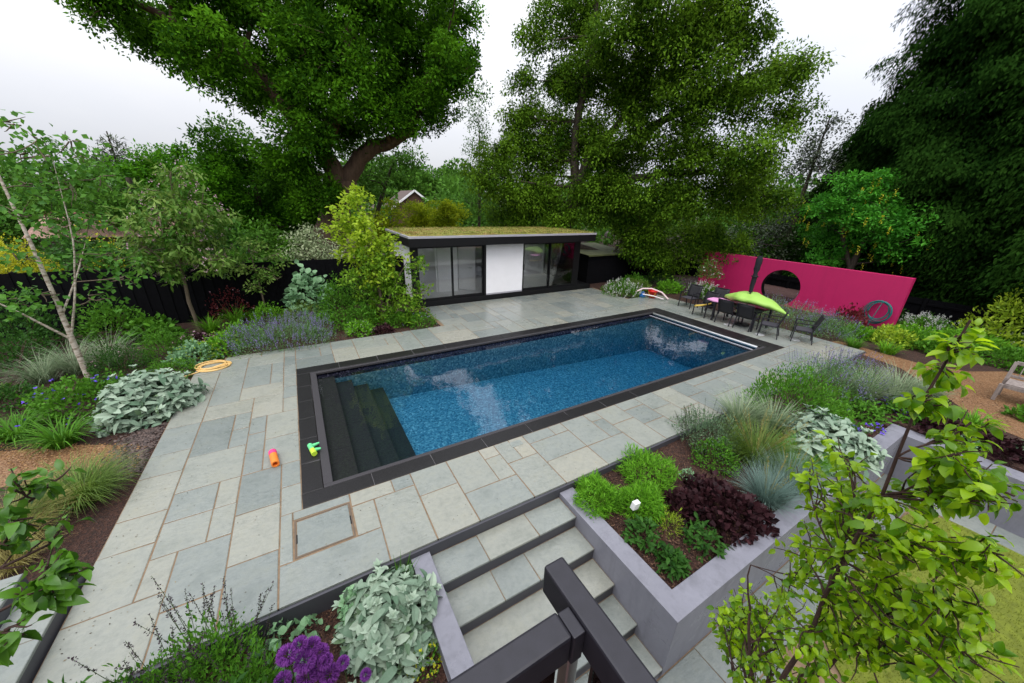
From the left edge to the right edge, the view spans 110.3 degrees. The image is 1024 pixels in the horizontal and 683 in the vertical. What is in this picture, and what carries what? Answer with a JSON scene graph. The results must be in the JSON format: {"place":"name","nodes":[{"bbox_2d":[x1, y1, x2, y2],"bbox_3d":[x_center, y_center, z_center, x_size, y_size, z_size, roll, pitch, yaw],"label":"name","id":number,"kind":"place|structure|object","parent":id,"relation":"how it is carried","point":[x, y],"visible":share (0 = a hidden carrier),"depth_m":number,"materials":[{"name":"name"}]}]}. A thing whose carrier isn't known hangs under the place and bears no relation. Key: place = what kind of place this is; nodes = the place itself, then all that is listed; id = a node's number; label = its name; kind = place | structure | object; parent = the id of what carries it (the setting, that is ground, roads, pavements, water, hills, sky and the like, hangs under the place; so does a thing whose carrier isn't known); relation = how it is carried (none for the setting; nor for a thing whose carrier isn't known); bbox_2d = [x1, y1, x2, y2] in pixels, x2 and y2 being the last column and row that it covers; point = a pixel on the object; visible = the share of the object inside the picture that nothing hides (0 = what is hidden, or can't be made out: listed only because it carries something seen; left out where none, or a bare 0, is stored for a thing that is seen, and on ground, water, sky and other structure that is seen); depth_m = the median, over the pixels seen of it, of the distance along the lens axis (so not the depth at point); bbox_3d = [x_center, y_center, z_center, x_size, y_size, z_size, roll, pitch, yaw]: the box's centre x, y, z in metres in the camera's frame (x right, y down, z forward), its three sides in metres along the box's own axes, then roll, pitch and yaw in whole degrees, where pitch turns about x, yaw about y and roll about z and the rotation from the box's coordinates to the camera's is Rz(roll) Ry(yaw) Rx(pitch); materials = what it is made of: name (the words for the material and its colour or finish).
{"place":"outdoors","nodes":[
{"label":"outdoors","id":0,"kind":"place"},
{"bbox_2d":[0,345,86,384],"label":"striped grass","id":1,"kind":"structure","parent":0,"point":[46,377],"depth_m":7.84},
{"bbox_2d":[0,443,146,486],"bbox_3d":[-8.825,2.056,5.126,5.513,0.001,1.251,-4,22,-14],"label":"gravel path","id":2,"kind":"structure","parent":0,"point":[4,467],"depth_m":5.70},
{"bbox_2d":[0,440,154,536],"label":"tufted grass","id":3,"kind":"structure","parent":0,"point":[89,480],"depth_m":4.97,"materials":[{"name":"plant"}]},
{"bbox_2d":[174,576,447,682],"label":"flower bed soil","id":4,"kind":"structure","parent":0,"point":[441,677],"depth_m":3.58,"materials":[{"name":"soil"}]},
{"bbox_2d":[0,455,95,666],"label":"dogwood","id":5,"kind":"object","parent":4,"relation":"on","point":[54,586],"visible":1,"depth_m":0.97,"materials":[{"name":"green plant"}]},
{"bbox_2d":[67,613,220,682],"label":"salvia","id":6,"kind":"object","parent":4,"relation":"on","point":[164,671],"visible":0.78,"depth_m":2.97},
{"bbox_2d":[114,576,274,682],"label":"salvia","id":7,"kind":"object","parent":4,"relation":"on","point":[219,639],"visible":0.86,"depth_m":3.15,"materials":[{"name":"plant"}]},
{"bbox_2d":[203,604,295,682],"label":"salvia","id":8,"kind":"object","parent":4,"relation":"on","point":[264,669],"visible":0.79,"depth_m":3.15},
{"bbox_2d":[249,614,329,682],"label":"nasturtium","id":9,"kind":"object","parent":4,"relation":"on","point":[304,621],"visible":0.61,"depth_m":3.58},
{"bbox_2d":[273,635,339,682],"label":"allium","id":10,"kind":"object","parent":4,"relation":"on","point":[323,661],"visible":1,"depth_m":3.00,"materials":[{"name":"plant"}]},
{"bbox_2d":[331,558,446,682],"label":"lambs ear","id":11,"kind":"object","parent":4,"relation":"on","point":[386,630],"visible":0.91,"depth_m":3.58},
{"bbox_2d":[189,320,1015,682],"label":"bark chips","id":12,"kind":"object","parent":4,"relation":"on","point":[677,542],"visible":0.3,"depth_m":4.84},
{"bbox_2d":[32,288,864,682],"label":"patio paving","id":13,"kind":"structure","parent":0,"point":[97,644],"depth_m":5.31,"materials":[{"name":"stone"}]},
{"bbox_2d":[294,503,355,558],"bbox_3d":[-2.422,2.425,4.615,0.670,0.033,0.610,-10,25,-28],"label":"access cover","id":14,"kind":"object","parent":13,"relation":"in","point":[323,529],"visible":1,"depth_m":4.58,"materials":[{"name":"stone"}]},
{"bbox_2d":[0,0,960,347],"label":"sky","id":15,"kind":"structure","parent":0,"point":[50,68],"materials":[{"name":"white"}]},
{"bbox_2d":[0,189,1023,669],"bbox_3d":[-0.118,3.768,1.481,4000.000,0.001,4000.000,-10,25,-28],"label":"ground","id":16,"kind":"structure","parent":0,"point":[86,541],"depth_m":8.23,"materials":[{"name":"soil"}]},
{"bbox_2d":[0,405,58,445],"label":"daylily","id":17,"kind":"object","parent":16,"relation":"on","point":[8,434],"visible":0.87,"depth_m":6.15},
{"bbox_2d":[0,323,71,380],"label":"shrub","id":18,"kind":"object","parent":16,"relation":"on","point":[13,349],"visible":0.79,"depth_m":8.26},
{"bbox_2d":[0,287,81,366],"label":"border plant","id":19,"kind":"object","parent":16,"relation":"on","point":[42,331],"visible":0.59,"depth_m":9.20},
{"bbox_2d":[0,570,85,682],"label":"side step risers","id":20,"kind":"object","parent":16,"relation":"on","point":[40,654],"depth_m":3.35,"materials":[{"name":"grey stone"}]},
{"bbox_2d":[0,569,79,682],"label":"side step treads","id":21,"kind":"object","parent":20,"relation":"on","point":[21,658],"visible":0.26,"depth_m":3.25,"materials":[{"name":"stone"}]},
{"bbox_2d":[0,407,103,459],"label":"daylily","id":22,"kind":"object","parent":16,"relation":"on","point":[61,437],"visible":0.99,"depth_m":5.94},
{"bbox_2d":[0,136,131,253],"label":"tree","id":23,"kind":"object","parent":16,"relation":"on","point":[24,176],"visible":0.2,"depth_m":17.94,"materials":[{"name":"green plant"}]},
{"bbox_2d":[3,368,136,428],"bbox_3d":[-8.359,1.004,6.913,1.902,0.787,1.874,-10,25,-28],"label":"geranium","id":24,"kind":"object","parent":16,"relation":"on","point":[86,388],"visible":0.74,"depth_m":6.73,"materials":[{"name":"plant"}]},
{"bbox_2d":[0,109,154,380],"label":"birch","id":25,"kind":"object","parent":16,"relation":"on","point":[23,223],"visible":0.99,"depth_m":7.14,"materials":[{"name":"green plant"}]},
{"bbox_2d":[11,167,209,234],"bbox_3d":[-17.666,-5.720,17.484,3.813,5.052,7.695,6,22,11],"label":"tree","id":26,"kind":"object","parent":16,"relation":"on","point":[94,206],"visible":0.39,"depth_m":15.21,"materials":[{"name":"green plant"}]},
{"bbox_2d":[22,212,206,270],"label":"neighbour house","id":27,"kind":"structure","parent":16,"relation":"on","point":[89,233],"depth_m":15.55,"materials":[{"name":"brown brick"}]},
{"bbox_2d":[76,295,154,345],"bbox_3d":[-11.540,-0.695,10.278,1.846,1.319,1.767,-10,25,-28],"label":"border plant","id":28,"kind":"object","parent":16,"relation":"on","point":[92,325],"visible":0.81,"depth_m":10.17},
{"bbox_2d":[83,339,158,380],"bbox_3d":[-9.089,0.387,8.181,1.308,0.916,1.236,-10,25,-28],"label":"shrub","id":29,"kind":"object","parent":16,"relation":"on","point":[112,355],"visible":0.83,"depth_m":8.17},
{"bbox_2d":[92,422,168,486],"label":"dark stones","id":30,"kind":"object","parent":16,"relation":"on","point":[146,437],"visible":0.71,"depth_m":6.00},
{"bbox_2d":[86,364,209,437],"bbox_3d":[-7.090,0.971,6.903,1.830,1.127,1.803,-10,25,-28],"label":"lambs ear","id":31,"kind":"object","parent":16,"relation":"on","point":[125,407],"visible":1,"depth_m":6.63},
{"bbox_2d":[115,312,187,345],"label":"hydrangea","id":32,"kind":"object","parent":16,"relation":"on","point":[147,323],"visible":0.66,"depth_m":10.17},
{"bbox_2d":[133,322,194,367],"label":"shrub","id":33,"kind":"object","parent":16,"relation":"on","point":[166,337],"visible":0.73,"depth_m":9.04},
{"bbox_2d":[79,138,251,233],"bbox_3d":[-21.784,-9.476,23.964,9.745,7.053,7.467,-10,25,-28],"label":"tree","id":34,"kind":"object","parent":16,"relation":"on","point":[177,154],"visible":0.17,"depth_m":21.31,"materials":[{"name":"green plant"}]},
{"bbox_2d":[102,157,259,331],"bbox_3d":[-9.381,-2.635,10.451,3.282,4.923,2.799,-10,25,-28],"label":"cherry","id":35,"kind":"object","parent":16,"relation":"on","point":[177,195],"visible":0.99,"depth_m":9.91,"materials":[{"name":"green plant"}]},
{"bbox_2d":[161,338,227,367],"bbox_3d":[-8.134,0.215,9.132,1.254,0.624,1.225,-10,25,-28],"label":"alchemilla","id":36,"kind":"object","parent":16,"relation":"on","point":[185,350],"visible":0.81,"depth_m":8.99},
{"bbox_2d":[0,256,406,340],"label":"board fence","id":37,"kind":"object","parent":16,"relation":"on","point":[151,297],"visible":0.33,"depth_m":11.48,"materials":[{"name":"wood"}]},
{"bbox_2d":[161,109,318,260],"bbox_3d":[-13.078,-7.385,18.517,7.436,7.698,6.459,-10,25,-28],"label":"hornbeam","id":38,"kind":"object","parent":16,"relation":"on","point":[227,177],"visible":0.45,"depth_m":16.82,"materials":[{"name":"green plant"}]},
{"bbox_2d":[223,237,293,316],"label":"young tree","id":39,"kind":"object","parent":16,"relation":"on","point":[271,274],"visible":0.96,"depth_m":11.90,"materials":[{"name":"green plant"}]},
{"bbox_2d":[227,208,295,261],"bbox_3d":[-9.850,-3.365,14.212,2.947,3.641,2.628,-10,25,-28],"label":"hedge bush","id":40,"kind":"object","parent":16,"relation":"on","point":[271,240],"visible":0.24,"depth_m":13.76,"materials":[{"name":"green plant"}]},
{"bbox_2d":[54,0,494,259],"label":"oak","id":41,"kind":"object","parent":16,"relation":"on","point":[291,80],"visible":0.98,"depth_m":13.55,"materials":[{"name":"green plant"}]},
{"bbox_2d":[207,309,341,358],"bbox_3d":[-6.604,-0.353,10.088,3.412,1.165,2.087,-10,25,-28],"label":"catmint","id":42,"kind":"object","parent":16,"relation":"on","point":[268,332],"visible":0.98,"depth_m":9.95,"materials":[{"name":"plant"}]},
{"bbox_2d":[263,221,348,260],"bbox_3d":[-8.361,-3.310,14.700,3.438,3.127,2.701,-10,25,-28],"label":"variegated bush","id":43,"kind":"object","parent":16,"relation":"on","point":[310,253],"visible":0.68,"depth_m":14.39,"materials":[{"name":"green plant"}]},
{"bbox_2d":[280,259,335,318],"bbox_3d":[-7.277,-1.840,12.664,1.809,2.082,1.787,-10,25,-28],"label":"plume poppy","id":44,"kind":"object","parent":16,"relation":"on","point":[295,293],"visible":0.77,"depth_m":12.60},
{"bbox_2d":[315,271,367,324],"bbox_3d":[-6.007,-1.593,12.480,1.774,1.692,1.888,-10,25,-28],"label":"viburnum","id":45,"kind":"object","parent":16,"relation":"on","point":[343,297],"visible":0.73,"depth_m":12.41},
{"bbox_2d":[318,180,433,327],"bbox_3d":[-4.481,-2.676,11.892,3.354,4.891,2.434,4,22,6],"label":"golden tree","id":46,"kind":"object","parent":16,"relation":"on","point":[361,236],"visible":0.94,"depth_m":11.52,"materials":[{"name":"green plant"}]},
{"bbox_2d":[341,133,430,251],"bbox_3d":[-8.358,-9.291,23.088,6.917,8.160,4.693,-10,25,-28],"label":"ash","id":47,"kind":"object","parent":16,"relation":"on","point":[407,163],"visible":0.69,"depth_m":22.65,"materials":[{"name":"green plant"}]},
{"bbox_2d":[367,197,409,254],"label":"yellow shrub","id":48,"kind":"object","parent":16,"relation":"on","point":[398,212],"visible":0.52,"depth_m":22.23,"materials":[{"name":"green plant"}]},
{"bbox_2d":[0,145,826,258],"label":"wood","id":49,"kind":"object","parent":16,"relation":"on","point":[454,188],"visible":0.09,"depth_m":33.42,"materials":[{"name":"plant"}]},
{"bbox_2d":[357,155,474,208],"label":"hill wood","id":50,"kind":"object","parent":16,"relation":"on","point":[424,180],"visible":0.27,"depth_m":100.46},
{"bbox_2d":[402,198,464,226],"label":"yellow shrub","id":51,"kind":"object","parent":16,"relation":"on","point":[430,209],"visible":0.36,"depth_m":22.62,"materials":[{"name":"green plant"}]},
{"bbox_2d":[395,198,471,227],"bbox_3d":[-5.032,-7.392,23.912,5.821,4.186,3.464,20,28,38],"label":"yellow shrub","id":52,"kind":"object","parent":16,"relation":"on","point":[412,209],"visible":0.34,"depth_m":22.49,"materials":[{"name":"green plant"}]},
{"bbox_2d":[457,87,498,226],"bbox_3d":[-2.274,-11.194,24.716,4.279,10.830,4.664,15,25,30],"label":"birch","id":53,"kind":"object","parent":16,"relation":"on","point":[477,202],"visible":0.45,"depth_m":24.02,"materials":[{"name":"green plant"}]},
{"bbox_2d":[385,225,596,307],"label":"pool house","id":54,"kind":"structure","parent":16,"relation":"on","point":[472,264],"depth_m":15.57,"materials":[{"name":"black paint"}]},
{"bbox_2d":[458,246,474,289],"bbox_3d":[-2.001,-3.275,15.641,0.778,2.050,0.132,7,22,13],"label":"inner door","id":55,"kind":"structure","parent":54,"relation":"in","point":[466,255],"depth_m":15.68,"materials":[{"name":"glass"}]},
{"bbox_2d":[547,242,575,287],"bbox_3d":[2.365,-3.643,16.973,1.460,2.095,0.050,-10,25,-28],"label":"sliding door","id":56,"kind":"structure","parent":54,"relation":"in","point":[561,275],"depth_m":17.00,"materials":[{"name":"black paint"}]},
{"bbox_2d":[117,352,865,682],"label":"patio edge","id":57,"kind":"object","parent":16,"relation":"on","point":[320,602],"visible":0.28,"depth_m":4.31,"materials":[{"name":"grey stone"}]},
{"bbox_2d":[310,312,764,487],"bbox_3d":[1.511,0.508,9.891,12.344,0.091,4.220,-10,25,-28],"label":"pool coping lip","id":58,"kind":"object","parent":16,"relation":"on","point":[328,481],"visible":0.77,"depth_m":7.55,"materials":[{"name":"stone"}]},
{"bbox_2d":[317,314,754,476],"bbox_3d":[1.495,0.604,9.921,12.060,0.190,4.070,-10,25,-28],"label":"pool waterline band","id":59,"kind":"object","parent":58,"relation":"attached to","point":[366,369],"visible":0.4,"depth_m":10.98,"materials":[{"name":"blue tile"}]},
{"bbox_2d":[296,308,783,508],"bbox_3d":[1.610,0.451,9.975,13.181,0.054,4.881,-10,25,-28],"label":"pool coping","id":60,"kind":"object","parent":16,"relation":"on","point":[314,492],"visible":0.92,"depth_m":7.16,"materials":[{"name":"black stone"}]},
{"bbox_2d":[577,242,629,283],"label":"shed","id":61,"kind":"structure","parent":16,"relation":"on","point":[603,263],"depth_m":19.55,"materials":[{"name":"wood"}]},
{"bbox_2d":[458,0,844,283],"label":"beech","id":62,"kind":"object","parent":16,"relation":"on","point":[689,38],"visible":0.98,"depth_m":16.55,"materials":[{"name":"green plant"}]},
{"bbox_2d":[725,109,857,274],"bbox_3d":[15.896,-8.020,20.591,4.390,8.998,6.096,-31,38,-54],"label":"holly","id":63,"kind":"object","parent":16,"relation":"on","point":[810,165],"visible":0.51,"depth_m":19.72,"materials":[{"name":"green plant"}]},
{"bbox_2d":[697,251,915,327],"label":"feature wall","id":64,"kind":"structure","parent":16,"relation":"on","point":[826,287],"depth_m":14.73,"materials":[{"name":"pink paint"}]},
{"bbox_2d":[767,98,935,276],"bbox_3d":[19.195,-7.735,19.442,7.703,10.767,7.557,-10,25,-28],"label":"conifer","id":65,"kind":"object","parent":16,"relation":"on","point":[846,144],"visible":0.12,"depth_m":18.55,"materials":[{"name":"green plant"}]},
{"bbox_2d":[684,261,1023,334],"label":"board fence","id":66,"kind":"object","parent":16,"relation":"on","point":[915,306],"visible":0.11,"depth_m":14.06,"materials":[{"name":"wood"}]},
{"bbox_2d":[790,167,945,277],"bbox_3d":[15.872,-4.648,16.217,4.206,5.955,5.535,-10,25,-28],"label":"laburnum","id":67,"kind":"object","parent":16,"relation":"on","point":[869,212],"visible":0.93,"depth_m":15.52,"materials":[{"name":"green plant"}]},
{"bbox_2d":[811,0,1023,311],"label":"conifer","id":68,"kind":"object","parent":16,"relation":"on","point":[953,62],"visible":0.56,"depth_m":14.25,"materials":[{"name":"green plant"}]},
{"bbox_2d":[878,24,1023,327],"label":"conifer","id":69,"kind":"object","parent":16,"relation":"on","point":[1001,177],"visible":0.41,"depth_m":13.35,"materials":[{"name":"green plant"}]},
{"bbox_2d":[923,116,1023,333],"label":"conifer","id":70,"kind":"object","parent":16,"relation":"on","point":[1011,272],"visible":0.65,"depth_m":12.09,"materials":[{"name":"green plant"}]},
{"bbox_2d":[945,282,1023,347],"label":"spotted laurel","id":71,"kind":"object","parent":16,"relation":"on","point":[1003,318],"visible":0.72,"depth_m":11.60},
{"bbox_2d":[966,344,1023,374],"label":"border plant","id":72,"kind":"object","parent":16,"relation":"on","point":[1015,353],"visible":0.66,"depth_m":10.40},
{"bbox_2d":[971,429,1023,463],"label":"heuchera","id":73,"kind":"object","parent":16,"relation":"on","point":[1014,452],"visible":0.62,"depth_m":6.41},
{"bbox_2d":[389,349,691,454],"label":"pool floor","id":74,"kind":"structure","parent":0,"point":[435,419],"depth_m":10.35,"materials":[{"name":"blue tile"}]},
{"bbox_2d":[317,376,415,480],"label":"pool steps","id":75,"kind":"structure","parent":74,"relation":"on","point":[364,430],"depth_m":7.32,"materials":[{"name":"stone"}]},
{"bbox_2d":[335,318,746,398],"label":"pool wall","id":76,"kind":"structure","parent":0,"point":[687,348],"depth_m":12.12,"materials":[{"name":"blue tile"}]},
{"bbox_2d":[432,498,661,680],"bbox_3d":[0.346,3.229,4.292,2.023,0.740,2.051,-10,25,-28],"label":"step mortar","id":77,"kind":"object","parent":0,"point":[539,577],"visible":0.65,"depth_m":4.58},
{"bbox_2d":[432,498,661,682],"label":"step treads","id":78,"kind":"object","parent":77,"relation":"on","point":[475,598],"visible":0.5,"depth_m":4.45,"materials":[{"name":"stone"}]},
{"bbox_2d":[443,518,660,679],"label":"step risers","id":79,"kind":"object","parent":78,"relation":"attached to","point":[476,573],"visible":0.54,"depth_m":4.46,"materials":[{"name":"grey stone"}]},
{"bbox_2d":[574,390,1023,588],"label":"planter soil","id":80,"kind":"structure","parent":0,"point":[677,447],"depth_m":5.86,"materials":[{"name":"soil"}]},
{"bbox_2d":[571,468,630,519],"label":"narrow leaved plant","id":81,"kind":"object","parent":80,"relation":"on","point":[586,487],"visible":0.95,"depth_m":5.19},
{"bbox_2d":[620,514,664,554],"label":"leafy plant","id":82,"kind":"object","parent":80,"relation":"on","point":[650,523],"visible":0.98,"depth_m":4.68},
{"bbox_2d":[616,478,673,524],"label":"narrow leaved plant","id":83,"kind":"object","parent":80,"relation":"on","point":[634,491],"visible":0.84,"depth_m":5.13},
{"bbox_2d":[612,442,682,498],"bbox_3d":[2.213,2.028,5.785,1.164,0.608,1.149,-10,25,-28],"label":"narrow leaved plant","id":84,"kind":"object","parent":80,"relation":"on","point":[646,456],"visible":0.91,"depth_m":5.71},
{"bbox_2d":[652,540,691,581],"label":"leafy plant","id":85,"kind":"object","parent":80,"relation":"on","point":[677,559],"visible":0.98,"depth_m":4.31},
{"bbox_2d":[658,485,718,530],"bbox_3d":[2.586,2.340,5.200,0.807,0.399,0.745,11,23,21],"label":"heuchera","id":86,"kind":"object","parent":80,"relation":"on","point":[680,495],"visible":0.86,"depth_m":5.13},
{"bbox_2d":[678,511,730,563],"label":"leafy plant","id":87,"kind":"object","parent":80,"relation":"on","point":[708,535],"visible":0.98,"depth_m":4.62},
{"bbox_2d":[664,397,756,465],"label":"ornamental grass","id":88,"kind":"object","parent":80,"relation":"on","point":[714,424],"depth_m":6.57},
{"bbox_2d":[688,436,741,477],"bbox_3d":[3.543,1.887,6.084,0.896,0.556,0.824,-10,25,-28],"label":"saxifrage","id":89,"kind":"object","parent":80,"relation":"on","point":[729,454],"visible":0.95,"depth_m":6.05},
{"bbox_2d":[678,470,780,546],"bbox_3d":[3.126,2.315,5.124,1.163,0.553,1.269,4,22,5],"label":"heuchera","id":90,"kind":"object","parent":80,"relation":"on","point":[756,513],"visible":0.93,"depth_m":4.93,"materials":[{"name":"plant"}]},
{"bbox_2d":[709,384,790,433],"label":"striped grass","id":91,"kind":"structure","parent":80,"relation":"on","point":[741,411],"depth_m":7.16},
{"bbox_2d":[716,401,823,473],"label":"hair grass","id":92,"kind":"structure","parent":80,"relation":"on","point":[755,448],"depth_m":6.15,"materials":[{"name":"plant"}]},
{"bbox_2d":[723,454,816,522],"bbox_3d":[3.862,2.075,5.321,1.272,0.774,1.300,-10,25,-28],"label":"blue fescue","id":93,"kind":"object","parent":80,"relation":"on","point":[773,496],"visible":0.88,"depth_m":5.38,"materials":[{"name":"plant"}]},
{"bbox_2d":[735,393,813,434],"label":"striped grass","id":94,"kind":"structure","parent":80,"relation":"on","point":[783,412],"depth_m":6.98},
{"bbox_2d":[750,441,833,502],"bbox_3d":[4.391,1.968,5.579,1.365,0.816,1.323,-10,25,-28],"label":"blue fescue","id":95,"kind":"object","parent":80,"relation":"on","point":[798,464],"visible":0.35,"depth_m":5.69,"materials":[{"name":"plant"}]},
{"bbox_2d":[736,361,872,432],"bbox_3d":[6.051,1.058,7.417,2.279,1.220,2.212,-10,25,-28],"label":"phlox","id":96,"kind":"object","parent":80,"relation":"on","point":[818,400],"visible":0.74,"depth_m":7.38,"materials":[{"name":"plant"}]},
{"bbox_2d":[776,404,892,481],"bbox_3d":[5.611,1.708,6.502,2.022,0.863,1.787,-10,25,-28],"label":"lambs ear","id":97,"kind":"object","parent":80,"relation":"on","point":[862,445],"visible":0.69,"depth_m":6.17},
{"bbox_2d":[771,345,901,414],"bbox_3d":[7.544,0.688,8.392,2.430,1.303,2.364,-10,25,-28],"label":"catmint","id":98,"kind":"object","parent":80,"relation":"on","point":[825,373],"visible":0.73,"depth_m":8.26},
{"bbox_2d":[656,474,995,682],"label":"courtyard mortar","id":99,"kind":"object","parent":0,"point":[833,669],"visible":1,"depth_m":4.32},
{"bbox_2d":[411,552,473,680],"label":"step side wall","id":100,"kind":"structure","parent":99,"relation":"on","point":[456,657],"depth_m":3.63,"materials":[{"name":"concrete"}]},
{"bbox_2d":[559,428,902,676],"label":"planter wall","id":101,"kind":"structure","parent":99,"relation":"on","point":[671,629],"depth_m":4.41,"materials":[{"name":"concrete"}]},
{"bbox_2d":[884,424,1023,537],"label":"retaining wall","id":102,"kind":"structure","parent":99,"relation":"on","point":[1014,524],"depth_m":6.31,"materials":[{"name":"concrete"}]},
{"bbox_2d":[657,474,1023,682],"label":"courtyard paving","id":103,"kind":"structure","parent":0,"point":[692,666],"depth_m":4.83,"materials":[{"name":"stone"}]},
{"bbox_2d":[706,318,1023,682],"bbox_3d":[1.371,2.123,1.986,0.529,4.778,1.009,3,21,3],"label":"pear tree","id":104,"kind":"object","parent":103,"relation":"on","point":[951,484],"visible":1,"depth_m":1.21,"materials":[{"name":"plant"}]},
{"bbox_2d":[834,360,926,402],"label":"striped grass","id":105,"kind":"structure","parent":0,"point":[875,395],"depth_m":8.06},
{"bbox_2d":[823,514,1023,682],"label":"lawn","id":106,"kind":"structure","parent":0,"point":[1000,622],"depth_m":4.74,"materials":[{"name":"plant"}]},
{"bbox_2d":[833,341,1023,438],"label":"gravel path","id":107,"kind":"structure","parent":0,"point":[985,383],"depth_m":8.69,"materials":[{"name":"gravel"}]},
{"bbox_3d":[-0.885,4.539,-7.997,18.000,7.450,7.700,-10,25,-28],"label":"house","id":108,"kind":"object","parent":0,"visible":0},
{"bbox_2d":[447,557,657,682],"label":"balcony rail","id":109,"kind":"object","parent":108,"relation":"attached to","point":[569,634],"visible":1,"depth_m":0.80,"materials":[{"name":"metal"}]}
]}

